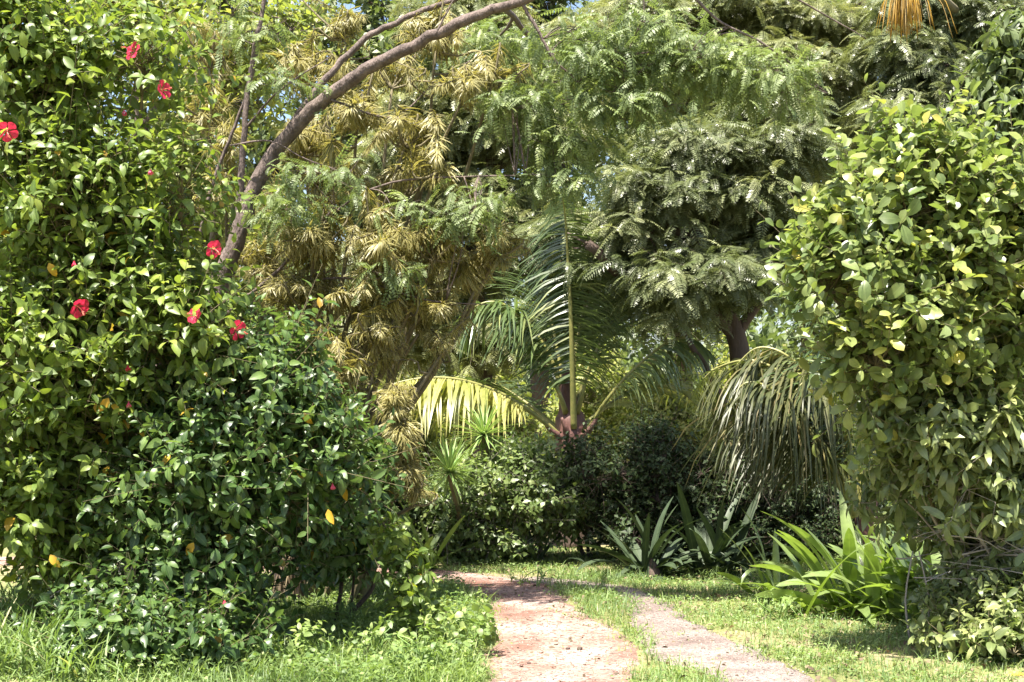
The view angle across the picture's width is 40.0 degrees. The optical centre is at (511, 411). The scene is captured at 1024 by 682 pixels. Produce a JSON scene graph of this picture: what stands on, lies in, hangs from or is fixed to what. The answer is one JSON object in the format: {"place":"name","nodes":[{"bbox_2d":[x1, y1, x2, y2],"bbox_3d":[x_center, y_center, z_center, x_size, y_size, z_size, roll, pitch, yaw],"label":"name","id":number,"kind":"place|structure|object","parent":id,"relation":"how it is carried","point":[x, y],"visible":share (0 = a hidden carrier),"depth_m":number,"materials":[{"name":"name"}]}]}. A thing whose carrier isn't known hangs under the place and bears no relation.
{"place":"outdoors","nodes":[
{"label":"outdoors","id":0,"kind":"place"},
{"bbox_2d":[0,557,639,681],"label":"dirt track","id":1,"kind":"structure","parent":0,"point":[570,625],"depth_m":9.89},
{"bbox_2d":[396,572,815,681],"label":"loose gravel","id":2,"kind":"structure","parent":1,"relation":"on","point":[542,649],"depth_m":9.76,"materials":[{"name":"beige gravel"}]},
{"bbox_2d":[0,0,994,405],"label":"sky","id":3,"kind":"structure","parent":0,"point":[577,4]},
{"bbox_2d":[0,445,1023,681],"bbox_3d":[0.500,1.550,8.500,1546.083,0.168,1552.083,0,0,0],"label":"ground","id":4,"kind":"structure","parent":0,"point":[811,674],"depth_m":10.24,"materials":[{"name":"green plant"}]},
{"bbox_2d":[0,587,54,629],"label":"dry grass heap","id":5,"kind":"object","parent":4,"relation":"on","point":[21,605],"visible":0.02,"depth_m":9.12,"materials":[{"name":"plant"}]},
{"bbox_2d":[29,614,63,657],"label":"weed","id":6,"kind":"object","parent":4,"relation":"on","point":[45,637],"visible":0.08,"depth_m":8.44,"materials":[{"name":"green plant"}]},
{"bbox_2d":[8,562,130,623],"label":"grass stalk","id":7,"kind":"object","parent":4,"relation":"on","point":[83,578],"depth_m":8.89,"materials":[{"name":"green plant"}]},
{"bbox_2d":[0,580,141,681],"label":"tall grass","id":8,"kind":"structure","parent":4,"relation":"on","point":[17,646],"depth_m":8.11,"materials":[{"name":"green plant"}]},
{"bbox_2d":[0,0,297,609],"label":"hibiscus bush","id":9,"kind":"object","parent":4,"relation":"on","point":[100,253],"visible":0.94,"depth_m":8.88,"materials":[{"name":"green plant"}]},
{"bbox_2d":[14,539,292,679],"bbox_3d":[-2.220,1.282,8.769,1.678,1.133,2.050,0,0,0],"label":"leafy shrub","id":10,"kind":"object","parent":4,"relation":"on","point":[155,636],"visible":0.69,"depth_m":8.26,"materials":[{"name":"green plant"}]},
{"bbox_2d":[0,0,352,434],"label":"broad leaved tree","id":11,"kind":"object","parent":4,"relation":"on","point":[291,24],"visible":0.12,"depth_m":14.97,"materials":[{"name":"green plant"}]},
{"bbox_2d":[110,0,351,365],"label":"broad leaved tree","id":12,"kind":"object","parent":4,"relation":"on","point":[251,153],"visible":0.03,"depth_m":27.55,"materials":[{"name":"green plant"}]},
{"bbox_2d":[11,259,456,677],"bbox_3d":[-1.752,0.415,9.175,2.847,2.848,2.100,0,0,-33],"label":"hibiscus bush","id":13,"kind":"object","parent":4,"relation":"on","point":[251,464],"visible":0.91,"depth_m":8.90,"materials":[{"name":"green plant"}]},
{"bbox_2d":[171,72,305,355],"bbox_3d":[-2.376,-0.688,12.090,1.386,4.611,0.880,0,0,14],"label":"striped dracaena","id":14,"kind":"object","parent":4,"relation":"on","point":[270,262],"visible":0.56,"depth_m":12.00,"materials":[{"name":"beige plant"}]},
{"bbox_2d":[76,442,444,551],"bbox_3d":[-2.850,0.954,14.623,4.649,1.757,2.307,0,0,0],"label":"dark hedge","id":15,"kind":"object","parent":4,"relation":"on","point":[412,513],"visible":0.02,"depth_m":14.64,"materials":[{"name":"green plant"}]},
{"bbox_2d":[267,542,310,604],"bbox_3d":[-1.757,1.297,11.198,0.457,0.748,0.411,0,0,0],"label":"dry stump","id":16,"kind":"object","parent":4,"relation":"on","point":[298,591],"visible":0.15,"depth_m":11.10,"materials":[{"name":"brown wood"}]},
{"bbox_2d":[108,570,487,681],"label":"verge leaves","id":17,"kind":"object","parent":4,"relation":"on","point":[344,662],"visible":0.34,"depth_m":8.79,"materials":[{"name":"green plant"}]},
{"bbox_2d":[84,570,512,681],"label":"verge growth","id":18,"kind":"object","parent":4,"relation":"on","point":[473,669],"visible":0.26,"depth_m":8.53,"materials":[{"name":"green plant"}]},
{"bbox_2d":[262,618,335,669],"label":"weed","id":19,"kind":"object","parent":4,"relation":"on","point":[306,632],"visible":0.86,"depth_m":8.67,"materials":[{"name":"green plant"}]},
{"bbox_2d":[309,595,384,629],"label":"weed","id":20,"kind":"object","parent":4,"relation":"on","point":[343,609],"visible":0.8,"depth_m":10.05,"materials":[{"name":"green plant"}]},
{"bbox_2d":[288,423,409,619],"bbox_3d":[-1.259,0.753,10.370,0.903,1.760,1.000,0,0,23],"label":"leafy shrub","id":21,"kind":"object","parent":4,"relation":"on","point":[354,568],"visible":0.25,"depth_m":10.29,"materials":[{"name":"green plant"}]},
{"bbox_2d":[177,0,535,565],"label":"striped dracaena","id":22,"kind":"object","parent":4,"relation":"on","point":[463,84],"visible":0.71,"depth_m":12.35,"materials":[{"name":"beige plant"}]},
{"bbox_2d":[344,577,389,601],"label":"weed","id":23,"kind":"object","parent":4,"relation":"on","point":[380,590],"visible":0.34,"depth_m":11.37,"materials":[{"name":"green plant"}]},
{"bbox_2d":[275,72,462,415],"bbox_3d":[-1.343,-0.604,11.686,2.380,4.474,1.106,0,0,41],"label":"striped dracaena","id":24,"kind":"object","parent":4,"relation":"on","point":[412,134],"visible":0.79,"depth_m":11.40,"materials":[{"name":"beige plant"}]},
{"bbox_2d":[275,0,462,385],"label":"broad leaved tree","id":25,"kind":"object","parent":4,"relation":"on","point":[375,12],"visible":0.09,"depth_m":28.43,"materials":[{"name":"green plant"}]},
{"bbox_2d":[332,607,408,660],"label":"weed","id":26,"kind":"object","parent":4,"relation":"on","point":[378,630],"visible":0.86,"depth_m":8.97,"materials":[{"name":"green plant"}]},
{"bbox_2d":[296,289,481,602],"bbox_3d":[-1.028,0.331,11.156,1.578,2.596,1.223,0,0,0],"label":"striped dracaena","id":27,"kind":"object","parent":4,"relation":"on","point":[382,341],"visible":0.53,"depth_m":10.96,"materials":[{"name":"beige plant"}]},
{"bbox_2d":[254,178,533,582],"bbox_3d":[-0.962,-0.130,11.240,2.283,3.529,1.596,0,0,0],"label":"striped dracaena","id":28,"kind":"object","parent":4,"relation":"on","point":[318,244],"visible":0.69,"depth_m":11.15,"materials":[{"name":"beige plant"}]},
{"bbox_2d":[348,371,440,605],"bbox_3d":[-0.944,0.657,10.895,0.552,1.948,0.966,0,0,-34],"label":"striped dracaena","id":29,"kind":"object","parent":4,"relation":"on","point":[404,430],"visible":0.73,"depth_m":10.64,"materials":[{"name":"beige plant"}]},
{"bbox_2d":[349,365,471,484],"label":"sunny shrub","id":30,"kind":"object","parent":4,"relation":"on","point":[426,449],"visible":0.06,"depth_m":20.59,"materials":[{"name":"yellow plant"}]},
{"bbox_2d":[381,575,440,594],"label":"weed","id":31,"kind":"object","parent":4,"relation":"on","point":[438,591],"visible":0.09,"depth_m":11.61,"materials":[{"name":"green plant"}]},
{"bbox_2d":[384,619,453,678],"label":"weed","id":32,"kind":"object","parent":4,"relation":"on","point":[420,652],"visible":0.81,"depth_m":8.40,"materials":[{"name":"green plant"}]},
{"bbox_2d":[391,500,478,571],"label":"strap plant","id":33,"kind":"object","parent":4,"relation":"on","point":[429,544],"visible":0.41,"depth_m":14.19,"materials":[{"name":"green plant"}]},
{"bbox_2d":[397,602,473,674],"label":"weed","id":34,"kind":"object","parent":4,"relation":"on","point":[439,617],"visible":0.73,"depth_m":8.62,"materials":[{"name":"green plant"}]},
{"bbox_2d":[412,578,476,639],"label":"weed","id":35,"kind":"object","parent":4,"relation":"on","point":[445,602],"visible":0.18,"depth_m":9.80,"materials":[{"name":"green plant"}]},
{"bbox_2d":[417,431,484,523],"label":"spiky plant","id":36,"kind":"object","parent":4,"relation":"on","point":[449,462],"visible":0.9,"depth_m":14.08,"materials":[{"name":"green plant"}]},
{"bbox_2d":[442,580,493,613],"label":"weed","id":37,"kind":"object","parent":4,"relation":"on","point":[477,602],"visible":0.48,"depth_m":10.81,"materials":[{"name":"green plant"}]},
{"bbox_2d":[438,600,500,651],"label":"weed","id":38,"kind":"object","parent":4,"relation":"on","point":[484,632],"visible":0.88,"depth_m":9.34,"materials":[{"name":"green plant"}]},
{"bbox_2d":[323,0,624,461],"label":"fern leaved tree","id":39,"kind":"object","parent":4,"relation":"on","point":[486,157],"visible":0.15,"depth_m":18.48,"materials":[{"name":"green plant"}]},
{"bbox_2d":[445,397,519,462],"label":"spiky plant","id":40,"kind":"object","parent":4,"relation":"on","point":[480,421],"visible":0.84,"depth_m":14.86,"materials":[{"name":"green plant"}]},
{"bbox_2d":[420,361,557,469],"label":"sunny shrub","id":41,"kind":"object","parent":4,"relation":"on","point":[530,427],"visible":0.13,"depth_m":21.54,"materials":[{"name":"green plant"}]},
{"bbox_2d":[4,109,993,462],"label":"wood","id":42,"kind":"object","parent":4,"relation":"on","point":[766,337],"visible":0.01,"depth_m":41.78,"materials":[{"name":"green plant"}]},
{"bbox_2d":[396,421,607,565],"bbox_3d":[-0.067,0.977,14.980,2.349,1.881,1.822,0,0,0],"label":"climber mound","id":43,"kind":"object","parent":4,"relation":"on","point":[518,482],"visible":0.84,"depth_m":14.54,"materials":[{"name":"green plant"}]},
{"bbox_2d":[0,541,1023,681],"bbox_3d":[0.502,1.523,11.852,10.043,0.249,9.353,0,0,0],"label":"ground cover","id":44,"kind":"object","parent":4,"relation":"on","point":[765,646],"visible":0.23,"depth_m":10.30,"materials":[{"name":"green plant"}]},
{"bbox_2d":[191,0,866,360],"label":"leaning tree","id":45,"kind":"object","parent":4,"relation":"on","point":[648,52],"visible":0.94,"depth_m":11.01,"materials":[{"name":"green plant"}]},
{"bbox_2d":[431,0,640,442],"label":"broad leaved tree","id":46,"kind":"object","parent":4,"relation":"on","point":[543,6],"visible":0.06,"depth_m":29.77,"materials":[{"name":"green plant"}]},
{"bbox_2d":[506,561,568,586],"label":"weed","id":47,"kind":"object","parent":4,"relation":"on","point":[542,575],"visible":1,"depth_m":12.78,"materials":[{"name":"green plant"}]},
{"bbox_2d":[494,518,583,564],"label":"strap plant","id":48,"kind":"object","parent":4,"relation":"on","point":[533,556],"visible":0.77,"depth_m":14.61,"materials":[{"name":"green plant"}]},
{"bbox_2d":[367,192,721,548],"bbox_3d":[0.442,-0.429,17.134,4.388,4.231,3.322,0,0,0],"label":"palm","id":49,"kind":"object","parent":4,"relation":"on","point":[592,326],"visible":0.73,"depth_m":16.63,"materials":[{"name":"green plant"}]},
{"bbox_2d":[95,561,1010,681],"bbox_3d":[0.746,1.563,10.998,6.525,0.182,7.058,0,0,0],"label":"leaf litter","id":50,"kind":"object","parent":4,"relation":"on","point":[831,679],"visible":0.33,"depth_m":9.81,"materials":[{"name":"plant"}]},
{"bbox_2d":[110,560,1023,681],"bbox_3d":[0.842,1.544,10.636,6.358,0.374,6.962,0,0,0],"label":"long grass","id":51,"kind":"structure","parent":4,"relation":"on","point":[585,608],"depth_m":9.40,"materials":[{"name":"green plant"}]},
{"bbox_2d":[525,337,639,498],"bbox_3d":[1.317,0.110,23.734,2.416,3.096,2.305,0,0,-41],"label":"sunny shrub","id":52,"kind":"object","parent":4,"relation":"on","point":[587,408],"visible":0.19,"depth_m":23.61,"materials":[{"name":"green plant"}]},
{"bbox_2d":[576,496,738,582],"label":"strap plant","id":53,"kind":"object","parent":4,"relation":"on","point":[647,560],"visible":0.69,"depth_m":13.83,"materials":[{"name":"green plant"}]},
{"bbox_2d":[588,351,728,476],"bbox_3d":[2.558,0.216,22.354,2.328,2.867,2.323,0,0,-34],"label":"sunny shrub","id":54,"kind":"object","parent":4,"relation":"on","point":[686,418],"visible":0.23,"depth_m":22.18,"materials":[{"name":"green plant"}]},
{"bbox_2d":[576,0,760,441],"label":"broad leaved tree","id":55,"kind":"object","parent":4,"relation":"on","point":[708,346],"visible":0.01,"depth_m":31.29,"materials":[{"name":"green plant"}]},
{"bbox_2d":[504,87,855,541],"bbox_3d":[2.003,-1.181,17.066,4.300,5.704,3.622,0,0,0],"label":"fern leaved tree","id":56,"kind":"object","parent":4,"relation":"on","point":[709,182],"visible":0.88,"depth_m":16.27,"materials":[{"name":"green plant"}]},
{"bbox_2d":[614,483,800,577],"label":"strap plant","id":57,"kind":"object","parent":4,"relation":"on","point":[705,540],"visible":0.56,"depth_m":14.04,"materials":[{"name":"green plant"}]},
{"bbox_2d":[534,0,891,473],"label":"fern leaved tree","id":58,"kind":"object","parent":4,"relation":"on","point":[777,24],"visible":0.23,"depth_m":20.23,"materials":[{"name":"green plant"}]},
{"bbox_2d":[692,331,765,472],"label":"sunny shrub","id":59,"kind":"object","parent":4,"relation":"on","point":[725,353],"visible":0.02,"depth_m":24.14,"materials":[{"name":"green plant"}]},
{"bbox_2d":[545,404,943,566],"bbox_3d":[4.522,0.794,15.266,8.669,1.892,2.300,0,0,0],"label":"dark hedge","id":60,"kind":"object","parent":4,"relation":"on","point":[641,484],"visible":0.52,"depth_m":14.83,"materials":[{"name":"green plant"}]},
{"bbox_2d":[707,510,836,600],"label":"strap plant","id":61,"kind":"object","parent":4,"relation":"on","point":[776,579],"visible":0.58,"depth_m":11.90,"materials":[{"name":"green plant"}]},
{"bbox_2d":[753,587,806,620],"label":"weed","id":62,"kind":"object","parent":4,"relation":"on","point":[772,603],"visible":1,"depth_m":10.79,"materials":[{"name":"green plant"}]},
{"bbox_2d":[672,286,907,546],"bbox_3d":[2.911,0.206,13.073,2.842,2.820,3.394,0,0,0],"label":"palm","id":63,"kind":"object","parent":4,"relation":"on","point":[782,412],"visible":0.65,"depth_m":12.60,"materials":[{"name":"green plant"}]},
{"bbox_2d":[703,0,891,372],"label":"broad leaved tree","id":64,"kind":"object","parent":4,"relation":"on","point":[797,326],"visible":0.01,"depth_m":28.00,"materials":[{"name":"green plant"}]},
{"bbox_2d":[773,338,837,489],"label":"sunny shrub","id":65,"kind":"object","parent":4,"relation":"on","point":[789,353],"visible":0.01,"depth_m":23.17,"materials":[{"name":"green plant"}]},
{"bbox_2d":[734,491,958,625],"bbox_3d":[3.010,1.232,11.133,1.889,1.171,2.247,0,0,-40],"label":"strap plant","id":66,"kind":"object","parent":4,"relation":"on","point":[860,562],"visible":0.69,"depth_m":11.10,"materials":[{"name":"green plant"}]},
{"bbox_2d":[756,73,1023,582],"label":"round leaved bush","id":67,"kind":"object","parent":4,"relation":"on","point":[917,247],"visible":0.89,"depth_m":8.79,"materials":[{"name":"green plant"}]},
{"bbox_2d":[840,530,945,628],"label":"strap plant","id":68,"kind":"object","parent":4,"relation":"on","point":[902,578],"visible":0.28,"depth_m":10.58,"materials":[{"name":"green plant"}]},
{"bbox_2d":[826,0,1023,172],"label":"fern leaved tree","id":69,"kind":"object","parent":4,"relation":"on","point":[920,67],"visible":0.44,"depth_m":18.94,"materials":[{"name":"green plant"}]},
{"bbox_2d":[875,0,961,40],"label":"orange epiphyte","id":70,"kind":"object","parent":69,"relation":"hanging from","point":[904,12],"visible":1,"depth_m":14.97,"materials":[{"name":"plant"}]},
{"bbox_2d":[840,370,1023,578],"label":"whorled shrub","id":71,"kind":"object","parent":4,"relation":"on","point":[958,473],"visible":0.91,"depth_m":8.96,"materials":[{"name":"green plant"}]},
{"bbox_2d":[894,523,1023,638],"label":"twig heap","id":72,"kind":"object","parent":4,"relation":"on","point":[967,567],"visible":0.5,"depth_m":9.31,"materials":[{"name":"brown wood"}]},
{"bbox_2d":[897,529,1023,665],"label":"shrub","id":73,"kind":"object","parent":4,"relation":"on","point":[988,604],"visible":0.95,"depth_m":8.94,"materials":[{"name":"green plant"}]},
{"bbox_2d":[943,4,1023,163],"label":"narrow leaved tree","id":74,"kind":"object","parent":4,"relation":"on","point":[997,69],"visible":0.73,"depth_m":16.72,"materials":[{"name":"green plant"}]},
{"bbox_2d":[959,630,1018,664],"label":"weed","id":75,"kind":"object","parent":4,"relation":"on","point":[1007,643],"visible":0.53,"depth_m":8.60,"materials":[{"name":"green plant"}]},
{"bbox_2d":[1007,671,1023,675],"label":"fallen leaf","id":76,"kind":"object","parent":4,"relation":"on","point":[1011,672],"visible":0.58,"depth_m":8.29,"materials":[{"name":"yellow plant"}]},
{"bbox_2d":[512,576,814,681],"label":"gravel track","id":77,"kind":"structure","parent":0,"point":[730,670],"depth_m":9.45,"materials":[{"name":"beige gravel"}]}
]}

